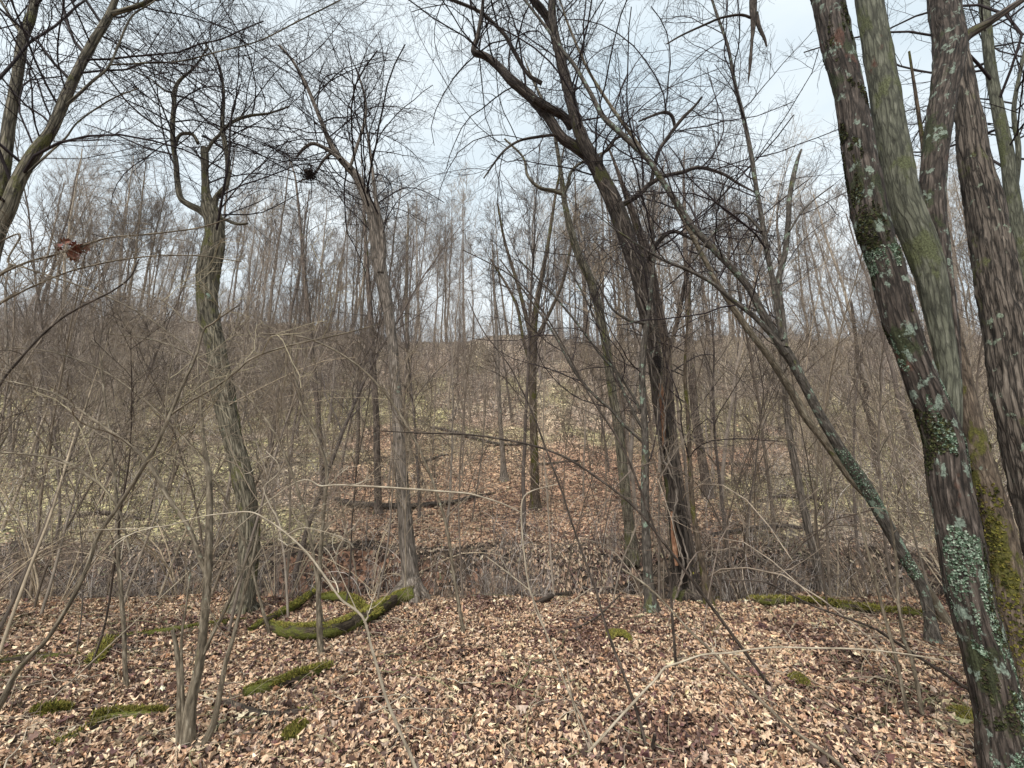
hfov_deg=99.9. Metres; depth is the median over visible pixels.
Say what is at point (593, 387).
young tree
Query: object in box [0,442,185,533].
bare shrub
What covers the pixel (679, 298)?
woodland tree
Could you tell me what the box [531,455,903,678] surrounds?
bare shrub
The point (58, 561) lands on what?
bare shrub
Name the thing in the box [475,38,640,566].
curving olive tree
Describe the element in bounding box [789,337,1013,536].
bare shrub
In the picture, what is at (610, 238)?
woodland tree
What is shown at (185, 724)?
clump sapling
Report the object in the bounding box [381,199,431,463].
slope tree
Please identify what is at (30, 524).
bare shrub
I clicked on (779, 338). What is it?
leaning lichen tree
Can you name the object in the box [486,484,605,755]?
bare sapling
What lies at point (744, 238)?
woodland tree
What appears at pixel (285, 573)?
bare sapling
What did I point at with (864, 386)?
slope tree
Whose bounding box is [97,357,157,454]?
bare sapling
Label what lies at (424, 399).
bare sapling
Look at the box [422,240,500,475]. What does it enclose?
young tree
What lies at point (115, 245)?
woodland tree
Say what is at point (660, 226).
woodland tree
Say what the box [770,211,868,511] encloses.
young tree
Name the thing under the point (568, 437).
bare sapling
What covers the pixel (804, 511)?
straight slim tree
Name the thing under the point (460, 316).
woodland tree
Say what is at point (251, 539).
bare sapling
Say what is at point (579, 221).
woodland tree
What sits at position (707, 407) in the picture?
bare sapling
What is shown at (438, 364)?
young tree
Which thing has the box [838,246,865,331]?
woodland tree
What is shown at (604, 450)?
bare sapling
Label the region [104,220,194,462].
young tree
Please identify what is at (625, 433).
bare sapling
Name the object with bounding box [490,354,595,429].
bare shrub
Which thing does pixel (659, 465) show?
young tree
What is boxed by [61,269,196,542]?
young tree
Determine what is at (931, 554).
bare shrub
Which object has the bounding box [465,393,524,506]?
bare sapling
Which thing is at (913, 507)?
bare sapling
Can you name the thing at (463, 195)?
woodland tree
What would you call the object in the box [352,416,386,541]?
bare sapling
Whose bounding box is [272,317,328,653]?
bare sapling
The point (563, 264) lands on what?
woodland tree
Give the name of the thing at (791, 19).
sky
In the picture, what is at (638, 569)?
bare sapling
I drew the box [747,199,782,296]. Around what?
woodland tree
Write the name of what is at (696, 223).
woodland tree
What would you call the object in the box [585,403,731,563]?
bare shrub
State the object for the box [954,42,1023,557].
furrowed bark tree
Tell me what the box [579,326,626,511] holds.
bare sapling
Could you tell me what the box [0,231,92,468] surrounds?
bare sapling
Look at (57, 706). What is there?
mossy log
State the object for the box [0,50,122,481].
young tree
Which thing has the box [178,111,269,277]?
woodland tree
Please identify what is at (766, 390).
bare sapling
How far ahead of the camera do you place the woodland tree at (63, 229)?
37.34 m
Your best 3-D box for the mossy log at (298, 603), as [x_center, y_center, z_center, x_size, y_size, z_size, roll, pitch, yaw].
[-3.075,3.182,6.403,0.450,0.512,3.514,3,-13,-12]
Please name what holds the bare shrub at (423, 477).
on the ground
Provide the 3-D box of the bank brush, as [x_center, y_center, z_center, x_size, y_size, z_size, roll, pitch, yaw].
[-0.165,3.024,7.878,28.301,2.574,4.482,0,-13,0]
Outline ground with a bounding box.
[0,322,1021,767]
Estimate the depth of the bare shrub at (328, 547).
8.53 m
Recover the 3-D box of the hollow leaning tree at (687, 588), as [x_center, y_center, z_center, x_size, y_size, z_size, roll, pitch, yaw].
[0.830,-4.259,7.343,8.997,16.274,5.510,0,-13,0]
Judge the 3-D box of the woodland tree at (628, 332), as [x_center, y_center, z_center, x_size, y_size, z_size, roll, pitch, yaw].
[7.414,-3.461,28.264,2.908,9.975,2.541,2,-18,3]
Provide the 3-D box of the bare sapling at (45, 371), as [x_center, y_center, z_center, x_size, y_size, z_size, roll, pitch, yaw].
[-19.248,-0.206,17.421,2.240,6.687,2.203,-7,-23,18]
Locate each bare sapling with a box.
[0,212,160,445]
[0,230,130,468]
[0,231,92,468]
[0,244,169,630]
[0,288,50,442]
[0,296,155,654]
[0,307,76,458]
[0,371,82,476]
[0,406,37,483]
[0,410,130,552]
[0,438,53,597]
[1,184,139,598]
[1,417,20,461]
[4,308,270,633]
[14,354,54,444]
[29,287,167,614]
[33,320,203,607]
[47,352,160,688]
[47,437,114,651]
[48,466,522,702]
[53,336,126,488]
[61,331,88,449]
[64,235,229,611]
[75,416,158,596]
[77,375,139,452]
[78,298,180,672]
[80,451,416,767]
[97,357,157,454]
[98,343,140,459]
[98,370,143,474]
[102,438,147,520]
[103,329,121,434]
[106,305,364,621]
[107,368,159,508]
[119,319,180,499]
[124,296,263,605]
[124,317,191,495]
[128,366,219,530]
[140,496,188,595]
[150,346,168,426]
[158,314,327,597]
[173,269,365,630]
[180,343,296,618]
[187,344,256,496]
[195,415,240,491]
[208,289,324,597]
[211,260,374,596]
[224,301,510,632]
[229,337,252,399]
[241,303,319,522]
[241,339,305,474]
[244,401,267,459]
[254,360,307,457]
[264,384,286,467]
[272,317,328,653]
[272,324,381,594]
[283,387,320,489]
[307,318,374,492]
[312,273,417,606]
[323,316,381,464]
[334,429,357,528]
[337,338,379,446]
[338,328,356,441]
[350,314,428,599]
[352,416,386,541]
[369,345,446,587]
[375,425,775,692]
[377,490,413,592]
[381,413,433,524]
[387,371,454,512]
[408,276,500,597]
[408,412,433,531]
[412,356,432,419]
[414,398,443,500]
[416,343,445,463]
[420,377,431,439]
[438,391,489,541]
[446,340,475,455]
[449,314,490,433]
[453,267,656,749]
[457,317,528,520]
[458,203,677,668]
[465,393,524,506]
[471,302,511,426]
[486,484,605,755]
[488,357,526,444]
[501,311,578,594]
[515,399,541,517]
[517,410,537,458]
[532,390,598,521]
[542,382,638,594]
[545,393,577,515]
[546,330,599,511]
[550,349,592,463]
[550,408,569,457]
[558,319,605,490]
[566,371,602,460]
[577,348,607,445]
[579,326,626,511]
[589,313,636,455]
[590,369,664,494]
[590,447,660,591]
[594,308,637,451]
[596,428,611,493]
[601,400,639,549]
[607,238,718,596]
[613,373,724,599]
[625,517,652,594]
[678,335,731,500]
[688,354,801,598]
[688,361,716,430]
[700,309,829,601]
[707,348,743,483]
[718,400,738,493]
[719,361,737,425]
[720,362,756,453]
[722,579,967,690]
[723,336,798,598]
[737,336,811,470]
[741,245,877,552]
[741,364,764,440]
[743,367,761,430]
[748,325,849,616]
[751,358,800,511]
[759,477,785,538]
[769,263,878,597]
[777,342,816,445]
[780,473,821,547]
[781,297,869,536]
[782,411,863,595]
[794,249,925,599]
[797,384,835,480]
[798,338,819,431]
[800,348,859,523]
[813,375,938,563]
[814,364,871,464]
[814,491,933,719]
[833,319,932,585]
[850,331,892,428]
[856,370,892,461]
[873,382,917,521]
[891,422,932,521]
[893,384,918,430]
[895,387,913,475]
[901,208,1023,468]
[907,323,1013,512]
[923,325,1018,532]
[923,397,1007,491]
[958,297,994,424]
[963,322,998,449]
[963,333,989,423]
[971,357,997,456]
[982,357,1010,502]
[987,427,1004,488]
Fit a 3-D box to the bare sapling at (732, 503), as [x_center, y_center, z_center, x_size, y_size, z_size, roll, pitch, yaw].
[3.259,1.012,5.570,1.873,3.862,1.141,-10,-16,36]
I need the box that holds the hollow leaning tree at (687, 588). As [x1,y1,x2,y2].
[313,0,842,603]
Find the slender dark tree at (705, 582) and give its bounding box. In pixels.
[604,229,794,607]
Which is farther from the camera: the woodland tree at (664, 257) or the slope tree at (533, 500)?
the woodland tree at (664, 257)
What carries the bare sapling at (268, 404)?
on the ground
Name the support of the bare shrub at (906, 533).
on the ground
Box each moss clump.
[281,716,309,741]
[605,628,631,640]
[787,671,811,686]
[946,704,973,723]
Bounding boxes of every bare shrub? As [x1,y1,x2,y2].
[0,329,422,603]
[0,437,170,488]
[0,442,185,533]
[0,444,407,614]
[0,458,81,508]
[0,495,109,541]
[0,502,127,598]
[0,509,195,613]
[0,515,180,597]
[0,527,144,598]
[0,533,128,598]
[0,561,89,596]
[1,445,53,488]
[1,479,198,549]
[6,413,95,461]
[60,428,137,470]
[67,509,230,566]
[79,426,189,476]
[81,369,465,597]
[88,458,149,492]
[96,457,233,524]
[101,440,363,591]
[111,393,193,428]
[127,425,200,477]
[132,387,451,548]
[142,333,206,392]
[143,375,283,432]
[146,396,212,446]
[153,459,222,493]
[210,403,283,435]
[213,457,396,554]
[244,406,350,450]
[272,478,522,593]
[275,403,355,447]
[295,437,353,467]
[298,417,386,449]
[298,472,410,521]
[330,443,502,493]
[334,454,434,498]
[360,533,608,609]
[367,390,461,421]
[377,539,527,604]
[380,411,465,450]
[382,348,454,393]
[413,439,448,468]
[418,389,539,515]
[429,405,616,503]
[445,394,502,410]
[453,522,614,596]
[477,404,528,430]
[486,435,1022,639]
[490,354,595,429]
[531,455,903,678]
[540,375,581,421]
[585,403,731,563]
[601,402,857,543]
[606,410,724,459]
[632,404,699,455]
[633,438,768,483]
[656,529,865,600]
[684,393,775,419]
[691,433,838,483]
[705,422,809,469]
[719,390,774,415]
[719,418,857,522]
[737,447,1012,596]
[740,421,1007,561]
[756,375,980,495]
[758,520,889,597]
[763,442,942,586]
[765,410,877,437]
[776,403,904,440]
[784,544,942,596]
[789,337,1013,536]
[797,408,1000,484]
[798,397,914,449]
[821,522,941,597]
[830,494,1022,571]
[861,429,990,467]
[881,462,1005,494]
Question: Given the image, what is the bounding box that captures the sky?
[0,0,1023,343]
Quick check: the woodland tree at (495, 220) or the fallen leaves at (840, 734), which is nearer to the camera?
the fallen leaves at (840, 734)
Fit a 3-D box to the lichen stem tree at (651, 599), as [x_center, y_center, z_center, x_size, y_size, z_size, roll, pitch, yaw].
[0.957,-0.303,6.216,3.350,6.799,2.908,5,-14,-19]
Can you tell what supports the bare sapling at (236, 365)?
on the ground
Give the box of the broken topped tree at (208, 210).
[0,0,357,616]
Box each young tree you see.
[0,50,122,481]
[0,167,187,530]
[0,213,116,544]
[0,259,62,439]
[0,287,34,446]
[1,288,67,430]
[27,209,140,489]
[29,136,180,439]
[44,278,134,456]
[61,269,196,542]
[69,216,156,438]
[73,266,153,442]
[85,266,188,480]
[98,227,229,500]
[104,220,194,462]
[142,209,310,490]
[144,200,333,556]
[185,178,323,511]
[258,219,371,494]
[264,176,492,577]
[322,189,443,475]
[323,237,385,452]
[341,182,459,517]
[366,213,470,486]
[385,224,500,536]
[411,296,456,454]
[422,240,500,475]
[452,95,584,536]
[528,166,709,509]
[535,244,625,471]
[548,266,634,496]
[562,206,648,464]
[571,128,717,481]
[617,188,732,472]
[620,189,734,524]
[646,193,768,578]
[661,59,861,531]
[665,102,850,509]
[681,267,743,477]
[709,191,788,469]
[734,233,893,476]
[762,268,832,444]
[764,308,840,500]
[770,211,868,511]
[789,241,917,574]
[794,300,901,516]
[830,251,930,414]
[870,212,985,422]
[913,287,982,394]
[918,138,987,435]
[947,190,1023,395]
[949,177,1023,390]
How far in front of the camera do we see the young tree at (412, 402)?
12.10 m
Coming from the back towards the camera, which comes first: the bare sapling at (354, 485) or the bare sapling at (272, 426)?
the bare sapling at (272, 426)
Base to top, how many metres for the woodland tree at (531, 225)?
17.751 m
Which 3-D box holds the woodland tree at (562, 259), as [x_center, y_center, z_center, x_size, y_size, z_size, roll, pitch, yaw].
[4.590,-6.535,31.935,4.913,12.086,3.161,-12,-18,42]
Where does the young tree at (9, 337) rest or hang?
on the ground
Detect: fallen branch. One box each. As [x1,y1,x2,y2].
[0,651,80,663]
[50,713,110,746]
[113,643,159,654]
[536,585,587,603]
[539,459,577,464]
[557,595,619,632]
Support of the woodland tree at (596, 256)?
on the ground
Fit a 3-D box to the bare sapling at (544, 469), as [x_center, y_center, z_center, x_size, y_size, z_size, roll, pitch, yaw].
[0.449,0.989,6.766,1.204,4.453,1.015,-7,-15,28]
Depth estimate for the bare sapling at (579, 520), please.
7.41 m
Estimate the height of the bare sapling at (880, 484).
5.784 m
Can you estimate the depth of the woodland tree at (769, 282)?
49.14 m
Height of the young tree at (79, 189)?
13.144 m
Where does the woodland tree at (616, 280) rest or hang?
on the ground
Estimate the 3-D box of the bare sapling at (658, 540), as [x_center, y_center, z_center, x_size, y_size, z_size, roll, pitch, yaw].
[0.379,0.389,4.381,2.056,4.617,0.661,2,-13,-9]
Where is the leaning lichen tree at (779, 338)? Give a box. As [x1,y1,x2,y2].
[475,0,946,647]
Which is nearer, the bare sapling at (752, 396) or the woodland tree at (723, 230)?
the bare sapling at (752, 396)
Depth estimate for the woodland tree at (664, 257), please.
26.48 m
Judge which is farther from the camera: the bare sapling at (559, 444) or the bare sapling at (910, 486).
the bare sapling at (559, 444)
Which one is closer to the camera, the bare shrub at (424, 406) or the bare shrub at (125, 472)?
the bare shrub at (125, 472)
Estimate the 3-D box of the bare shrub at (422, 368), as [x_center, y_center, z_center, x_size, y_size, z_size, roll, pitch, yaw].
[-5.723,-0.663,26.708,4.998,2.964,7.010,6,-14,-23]
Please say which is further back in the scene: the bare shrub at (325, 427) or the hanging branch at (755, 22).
the bare shrub at (325, 427)
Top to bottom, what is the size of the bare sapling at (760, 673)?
2.212 m
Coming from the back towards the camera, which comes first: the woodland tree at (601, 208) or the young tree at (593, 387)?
the woodland tree at (601, 208)
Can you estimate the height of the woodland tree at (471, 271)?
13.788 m
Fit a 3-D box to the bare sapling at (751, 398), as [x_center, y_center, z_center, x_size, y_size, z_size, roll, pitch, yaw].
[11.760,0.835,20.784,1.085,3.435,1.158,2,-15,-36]
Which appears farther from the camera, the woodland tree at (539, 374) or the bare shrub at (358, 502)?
the woodland tree at (539, 374)
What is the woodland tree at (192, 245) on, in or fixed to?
on the ground
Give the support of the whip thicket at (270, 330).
on the ground
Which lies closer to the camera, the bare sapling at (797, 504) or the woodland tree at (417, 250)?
the bare sapling at (797, 504)
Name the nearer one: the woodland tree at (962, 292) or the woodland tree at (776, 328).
the woodland tree at (776, 328)
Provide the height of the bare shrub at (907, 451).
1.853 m
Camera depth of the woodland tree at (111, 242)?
49.98 m
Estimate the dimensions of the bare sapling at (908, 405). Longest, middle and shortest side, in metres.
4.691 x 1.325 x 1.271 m
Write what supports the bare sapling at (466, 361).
on the ground
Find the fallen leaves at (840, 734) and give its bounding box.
[0,590,974,767]
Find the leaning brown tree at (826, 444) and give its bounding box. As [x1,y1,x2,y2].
[512,0,952,624]
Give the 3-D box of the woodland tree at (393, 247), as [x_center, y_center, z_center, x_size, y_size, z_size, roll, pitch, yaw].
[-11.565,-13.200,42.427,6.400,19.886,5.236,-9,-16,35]
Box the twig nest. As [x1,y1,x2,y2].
[300,165,318,183]
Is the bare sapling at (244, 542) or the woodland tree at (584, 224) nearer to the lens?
the bare sapling at (244, 542)
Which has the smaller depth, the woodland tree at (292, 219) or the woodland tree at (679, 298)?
the woodland tree at (292, 219)
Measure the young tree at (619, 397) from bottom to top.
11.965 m
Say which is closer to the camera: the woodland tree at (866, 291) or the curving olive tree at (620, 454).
the curving olive tree at (620, 454)
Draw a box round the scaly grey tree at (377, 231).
[184,0,455,604]
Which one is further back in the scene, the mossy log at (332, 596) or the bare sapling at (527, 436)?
the bare sapling at (527, 436)
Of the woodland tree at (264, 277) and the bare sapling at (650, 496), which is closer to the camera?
the bare sapling at (650, 496)
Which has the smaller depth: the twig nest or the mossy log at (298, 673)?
the mossy log at (298, 673)
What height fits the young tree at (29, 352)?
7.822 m
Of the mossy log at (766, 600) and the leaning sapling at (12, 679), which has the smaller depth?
the leaning sapling at (12, 679)
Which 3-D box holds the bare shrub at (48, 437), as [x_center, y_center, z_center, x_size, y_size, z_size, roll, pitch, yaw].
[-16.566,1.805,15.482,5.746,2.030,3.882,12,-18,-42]
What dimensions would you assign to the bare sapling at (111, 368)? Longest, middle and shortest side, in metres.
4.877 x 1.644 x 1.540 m
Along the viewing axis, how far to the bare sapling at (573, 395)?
16.78 m
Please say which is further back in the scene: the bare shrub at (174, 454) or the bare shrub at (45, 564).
the bare shrub at (174, 454)
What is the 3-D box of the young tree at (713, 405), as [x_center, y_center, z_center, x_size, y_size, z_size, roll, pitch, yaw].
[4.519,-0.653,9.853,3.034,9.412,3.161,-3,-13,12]
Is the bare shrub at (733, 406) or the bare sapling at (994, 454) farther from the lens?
the bare shrub at (733, 406)
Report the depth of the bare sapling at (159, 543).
7.07 m
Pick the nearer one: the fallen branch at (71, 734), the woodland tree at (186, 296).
the fallen branch at (71, 734)
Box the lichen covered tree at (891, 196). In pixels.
[810,0,1023,767]
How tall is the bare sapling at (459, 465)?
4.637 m
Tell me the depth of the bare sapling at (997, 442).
12.69 m
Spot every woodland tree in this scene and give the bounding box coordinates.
[20,148,122,332]
[21,116,118,341]
[21,203,79,304]
[24,154,98,325]
[29,163,132,310]
[38,154,118,293]
[38,199,106,308]
[48,221,101,320]
[49,213,130,367]
[59,204,108,297]
[69,201,143,321]
[81,207,136,318]
[88,222,132,310]
[92,124,171,299]
[99,295,144,419]
[101,161,155,316]
[104,128,171,333]
[112,208,148,295]
[115,198,173,305]
[119,236,154,294]
[122,189,165,300]
[124,169,196,327]
[134,185,194,313]
[137,197,185,322]
[142,272,198,389]
[145,208,193,312]
[153,223,200,340]
[157,211,197,316]
[161,267,227,442]
[162,201,203,320]
[168,215,203,315]
[177,173,238,326]
[177,214,198,314]
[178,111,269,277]
[221,222,236,274]
[222,178,272,329]
[223,207,258,318]
[227,177,290,396]
[232,208,281,317]
[239,146,327,346]
[248,184,292,318]
[251,171,365,456]
[252,246,283,331]
[264,200,303,317]
[267,232,363,465]
[269,221,308,308]
[271,188,343,423]
[277,236,358,436]
[282,189,335,323]
[295,234,359,423]
[299,266,348,444]
[302,264,320,377]
[305,177,344,305]
[309,208,340,320]
[310,177,366,325]
[316,201,358,317]
[317,227,351,359]
[320,184,409,463]
[331,163,407,341]
[331,175,385,317]
[335,249,355,316]
[341,197,370,320]
[344,184,398,350]
[347,230,395,331]
[351,155,400,349]
[362,192,412,338]
[362,232,391,334]
[370,159,424,327]
[384,246,418,373]
[386,190,449,430]
[386,211,422,341]
[387,163,443,356]
[387,295,421,408]
[394,240,414,340]
[397,181,454,347]
[413,200,461,346]
[420,184,475,332]
[423,232,488,409]
[430,225,459,341]
[432,193,469,341]
[443,161,499,349]
[451,283,469,380]
[459,236,486,337]
[470,233,513,422]
[473,168,520,333]
[475,232,517,389]
[496,221,527,343]
[497,176,567,324]
[501,223,550,379]
[530,193,571,329]
[532,196,598,358]
[537,143,607,355]
[543,195,567,326]
[546,246,579,335]
[546,297,568,366]
[547,227,572,336]
[549,255,567,314]
[551,225,599,370]
[555,179,599,344]
[555,200,586,338]
[557,197,601,344]
[574,179,671,435]
[578,161,639,309]
[578,168,640,340]
[581,223,609,305]
[583,222,634,381]
[584,206,613,345]
[588,214,654,442]
[603,171,652,243]
[606,275,634,397]
[623,160,706,423]
[625,325,646,407]
[628,184,684,343]
[633,197,675,300]
[637,192,677,264]
[663,256,693,355]
[664,149,720,353]
[681,247,717,394]
[681,307,736,452]
[682,232,722,316]
[692,289,717,383]
[693,198,731,343]
[696,228,727,323]
[703,215,744,336]
[704,160,749,336]
[707,188,757,337]
[719,189,776,330]
[732,216,775,320]
[739,197,786,332]
[743,236,776,325]
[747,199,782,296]
[747,297,774,415]
[752,250,786,320]
[752,269,805,433]
[756,237,791,294]
[763,192,848,356]
[764,150,849,353]
[772,183,871,399]
[773,173,901,468]
[773,230,818,309]
[781,192,825,335]
[783,253,811,341]
[793,294,833,419]
[809,246,868,387]
[814,184,924,458]
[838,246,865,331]
[846,237,916,433]
[851,259,889,348]
[854,264,885,392]
[896,145,967,300]
[905,258,964,358]
[917,147,1001,263]
[918,135,993,348]
[919,293,990,407]
[948,157,999,290]
[948,188,969,254]
[951,246,983,357]
[953,220,975,332]
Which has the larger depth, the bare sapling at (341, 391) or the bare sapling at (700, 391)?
the bare sapling at (700, 391)
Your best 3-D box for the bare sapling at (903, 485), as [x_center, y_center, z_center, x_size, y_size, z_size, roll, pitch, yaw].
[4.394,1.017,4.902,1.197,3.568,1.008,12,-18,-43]
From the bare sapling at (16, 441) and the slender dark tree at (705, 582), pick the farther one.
the bare sapling at (16, 441)
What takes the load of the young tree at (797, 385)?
on the ground
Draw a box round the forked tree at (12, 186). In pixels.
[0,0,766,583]
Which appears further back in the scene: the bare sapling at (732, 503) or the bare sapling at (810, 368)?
the bare sapling at (810, 368)
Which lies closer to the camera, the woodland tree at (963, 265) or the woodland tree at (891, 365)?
the woodland tree at (891, 365)
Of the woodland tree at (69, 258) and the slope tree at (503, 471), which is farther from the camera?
the woodland tree at (69, 258)
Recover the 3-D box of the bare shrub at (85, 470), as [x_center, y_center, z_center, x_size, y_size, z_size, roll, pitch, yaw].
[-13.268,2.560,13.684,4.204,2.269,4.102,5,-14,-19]
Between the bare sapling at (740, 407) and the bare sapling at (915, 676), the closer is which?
the bare sapling at (915, 676)
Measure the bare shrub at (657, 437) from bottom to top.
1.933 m
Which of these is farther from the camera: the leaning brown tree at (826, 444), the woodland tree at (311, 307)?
the woodland tree at (311, 307)
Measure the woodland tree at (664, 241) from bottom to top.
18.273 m
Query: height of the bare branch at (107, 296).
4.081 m
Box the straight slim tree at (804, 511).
[695,149,848,594]
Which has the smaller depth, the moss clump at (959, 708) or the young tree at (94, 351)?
the moss clump at (959, 708)
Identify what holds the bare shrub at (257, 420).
on the ground
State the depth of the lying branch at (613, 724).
2.68 m
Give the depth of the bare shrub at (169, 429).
18.16 m
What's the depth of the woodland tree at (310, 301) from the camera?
30.97 m
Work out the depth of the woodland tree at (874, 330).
27.90 m
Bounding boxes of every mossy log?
[29,698,75,717]
[84,634,114,664]
[87,702,169,722]
[223,699,333,718]
[242,658,333,698]
[247,585,315,630]
[265,586,413,639]
[321,590,368,609]
[715,593,938,621]
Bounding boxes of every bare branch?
[0,151,231,341]
[0,198,272,407]
[0,204,242,425]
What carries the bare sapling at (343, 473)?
on the ground
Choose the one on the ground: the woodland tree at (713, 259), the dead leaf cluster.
the woodland tree at (713, 259)
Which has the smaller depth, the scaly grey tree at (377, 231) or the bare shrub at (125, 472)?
the scaly grey tree at (377, 231)
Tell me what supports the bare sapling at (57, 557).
on the ground
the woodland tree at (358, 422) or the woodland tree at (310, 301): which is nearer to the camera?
the woodland tree at (358, 422)
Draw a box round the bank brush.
[0,484,1023,601]
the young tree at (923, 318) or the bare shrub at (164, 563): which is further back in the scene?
the young tree at (923, 318)
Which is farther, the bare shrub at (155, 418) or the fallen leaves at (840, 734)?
the bare shrub at (155, 418)
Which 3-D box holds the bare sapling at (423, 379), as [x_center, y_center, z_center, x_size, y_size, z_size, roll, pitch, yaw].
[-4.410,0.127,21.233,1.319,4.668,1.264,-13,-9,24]
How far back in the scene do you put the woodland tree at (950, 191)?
18.98 m
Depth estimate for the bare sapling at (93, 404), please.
13.31 m
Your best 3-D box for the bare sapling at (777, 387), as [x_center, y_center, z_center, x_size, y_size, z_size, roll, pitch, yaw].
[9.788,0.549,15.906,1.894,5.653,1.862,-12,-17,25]
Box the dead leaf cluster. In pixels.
[56,237,90,261]
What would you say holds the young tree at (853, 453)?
on the ground
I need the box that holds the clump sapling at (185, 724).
[0,314,346,748]
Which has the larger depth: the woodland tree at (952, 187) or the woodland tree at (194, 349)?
the woodland tree at (952, 187)
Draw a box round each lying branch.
[584,637,1023,756]
[622,568,844,767]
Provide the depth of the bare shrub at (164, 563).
6.72 m
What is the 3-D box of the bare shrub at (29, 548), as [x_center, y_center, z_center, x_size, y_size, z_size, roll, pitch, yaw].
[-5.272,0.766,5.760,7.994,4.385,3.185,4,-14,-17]
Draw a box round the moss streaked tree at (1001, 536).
[836,51,1023,701]
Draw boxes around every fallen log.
[70,510,144,520]
[334,492,494,509]
[430,426,520,445]
[711,523,804,536]
[715,462,784,475]
[758,494,823,501]
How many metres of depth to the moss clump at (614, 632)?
4.38 m
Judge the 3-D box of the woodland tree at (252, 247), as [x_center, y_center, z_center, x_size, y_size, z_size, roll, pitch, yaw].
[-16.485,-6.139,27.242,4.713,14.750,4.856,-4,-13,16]
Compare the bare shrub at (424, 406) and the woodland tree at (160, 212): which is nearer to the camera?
the bare shrub at (424, 406)
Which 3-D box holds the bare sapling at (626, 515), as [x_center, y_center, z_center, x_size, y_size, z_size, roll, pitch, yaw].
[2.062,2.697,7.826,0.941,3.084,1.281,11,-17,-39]
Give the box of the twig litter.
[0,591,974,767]
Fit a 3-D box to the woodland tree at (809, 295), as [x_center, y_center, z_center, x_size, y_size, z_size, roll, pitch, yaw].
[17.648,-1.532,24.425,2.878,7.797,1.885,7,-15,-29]
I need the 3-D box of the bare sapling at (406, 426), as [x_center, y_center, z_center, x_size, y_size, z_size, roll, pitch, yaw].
[-1.696,0.937,5.067,3.370,3.914,1.363,0,-13,0]
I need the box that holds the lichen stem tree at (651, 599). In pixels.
[460,138,696,613]
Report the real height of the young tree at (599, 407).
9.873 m
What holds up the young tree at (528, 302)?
on the ground
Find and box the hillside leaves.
[0,330,1023,598]
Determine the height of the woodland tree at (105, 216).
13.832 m
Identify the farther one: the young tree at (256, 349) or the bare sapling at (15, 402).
the bare sapling at (15, 402)
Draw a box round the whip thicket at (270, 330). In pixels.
[0,265,991,435]
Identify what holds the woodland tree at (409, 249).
on the ground
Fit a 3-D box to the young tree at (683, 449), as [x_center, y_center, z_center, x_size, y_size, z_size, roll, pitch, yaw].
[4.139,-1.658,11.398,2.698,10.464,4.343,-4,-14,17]
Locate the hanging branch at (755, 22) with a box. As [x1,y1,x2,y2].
[657,0,774,84]
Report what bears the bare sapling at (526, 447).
on the ground
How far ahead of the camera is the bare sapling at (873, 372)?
20.10 m
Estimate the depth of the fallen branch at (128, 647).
4.17 m
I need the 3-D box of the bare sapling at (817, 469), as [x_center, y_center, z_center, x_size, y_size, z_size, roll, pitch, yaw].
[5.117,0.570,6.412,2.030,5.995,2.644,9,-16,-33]
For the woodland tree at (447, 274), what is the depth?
43.70 m
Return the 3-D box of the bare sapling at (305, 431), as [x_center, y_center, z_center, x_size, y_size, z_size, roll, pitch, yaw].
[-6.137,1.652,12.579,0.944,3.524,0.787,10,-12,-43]
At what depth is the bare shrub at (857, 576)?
8.08 m
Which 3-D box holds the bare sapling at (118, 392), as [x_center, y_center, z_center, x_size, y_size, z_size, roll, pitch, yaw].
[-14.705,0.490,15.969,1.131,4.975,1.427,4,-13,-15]
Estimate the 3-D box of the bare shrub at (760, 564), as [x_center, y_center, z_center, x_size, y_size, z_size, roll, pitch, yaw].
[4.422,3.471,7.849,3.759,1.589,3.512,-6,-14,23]
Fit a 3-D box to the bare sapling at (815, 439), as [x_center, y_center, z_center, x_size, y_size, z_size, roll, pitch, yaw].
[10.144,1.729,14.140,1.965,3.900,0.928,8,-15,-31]
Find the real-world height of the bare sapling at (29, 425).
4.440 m
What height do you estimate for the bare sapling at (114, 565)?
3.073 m
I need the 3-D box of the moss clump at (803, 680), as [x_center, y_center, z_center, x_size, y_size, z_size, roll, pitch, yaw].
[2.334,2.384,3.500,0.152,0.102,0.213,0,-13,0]
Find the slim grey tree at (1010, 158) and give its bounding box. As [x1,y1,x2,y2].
[794,0,1023,282]
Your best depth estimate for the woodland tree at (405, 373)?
18.12 m
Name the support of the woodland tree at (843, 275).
on the ground
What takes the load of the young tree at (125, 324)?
on the ground
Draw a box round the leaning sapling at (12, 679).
[0,215,379,710]
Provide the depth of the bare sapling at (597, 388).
20.02 m
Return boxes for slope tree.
[0,247,39,466]
[267,137,339,498]
[327,145,388,516]
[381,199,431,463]
[464,112,601,510]
[476,220,524,481]
[657,148,715,498]
[834,300,894,467]
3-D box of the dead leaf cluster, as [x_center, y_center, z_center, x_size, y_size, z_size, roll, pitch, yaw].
[-3.623,-1.102,3.534,0.216,0.207,0.298,0,-13,0]
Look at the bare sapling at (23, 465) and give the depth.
6.68 m
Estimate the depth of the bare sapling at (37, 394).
16.47 m
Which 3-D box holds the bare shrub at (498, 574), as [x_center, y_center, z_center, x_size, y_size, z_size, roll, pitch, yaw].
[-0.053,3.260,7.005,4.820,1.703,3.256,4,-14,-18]
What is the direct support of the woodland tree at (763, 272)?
on the ground
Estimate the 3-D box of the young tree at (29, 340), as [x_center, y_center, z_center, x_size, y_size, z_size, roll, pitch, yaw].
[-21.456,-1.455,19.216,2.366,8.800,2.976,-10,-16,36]
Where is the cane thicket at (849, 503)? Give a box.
[0,305,1013,536]

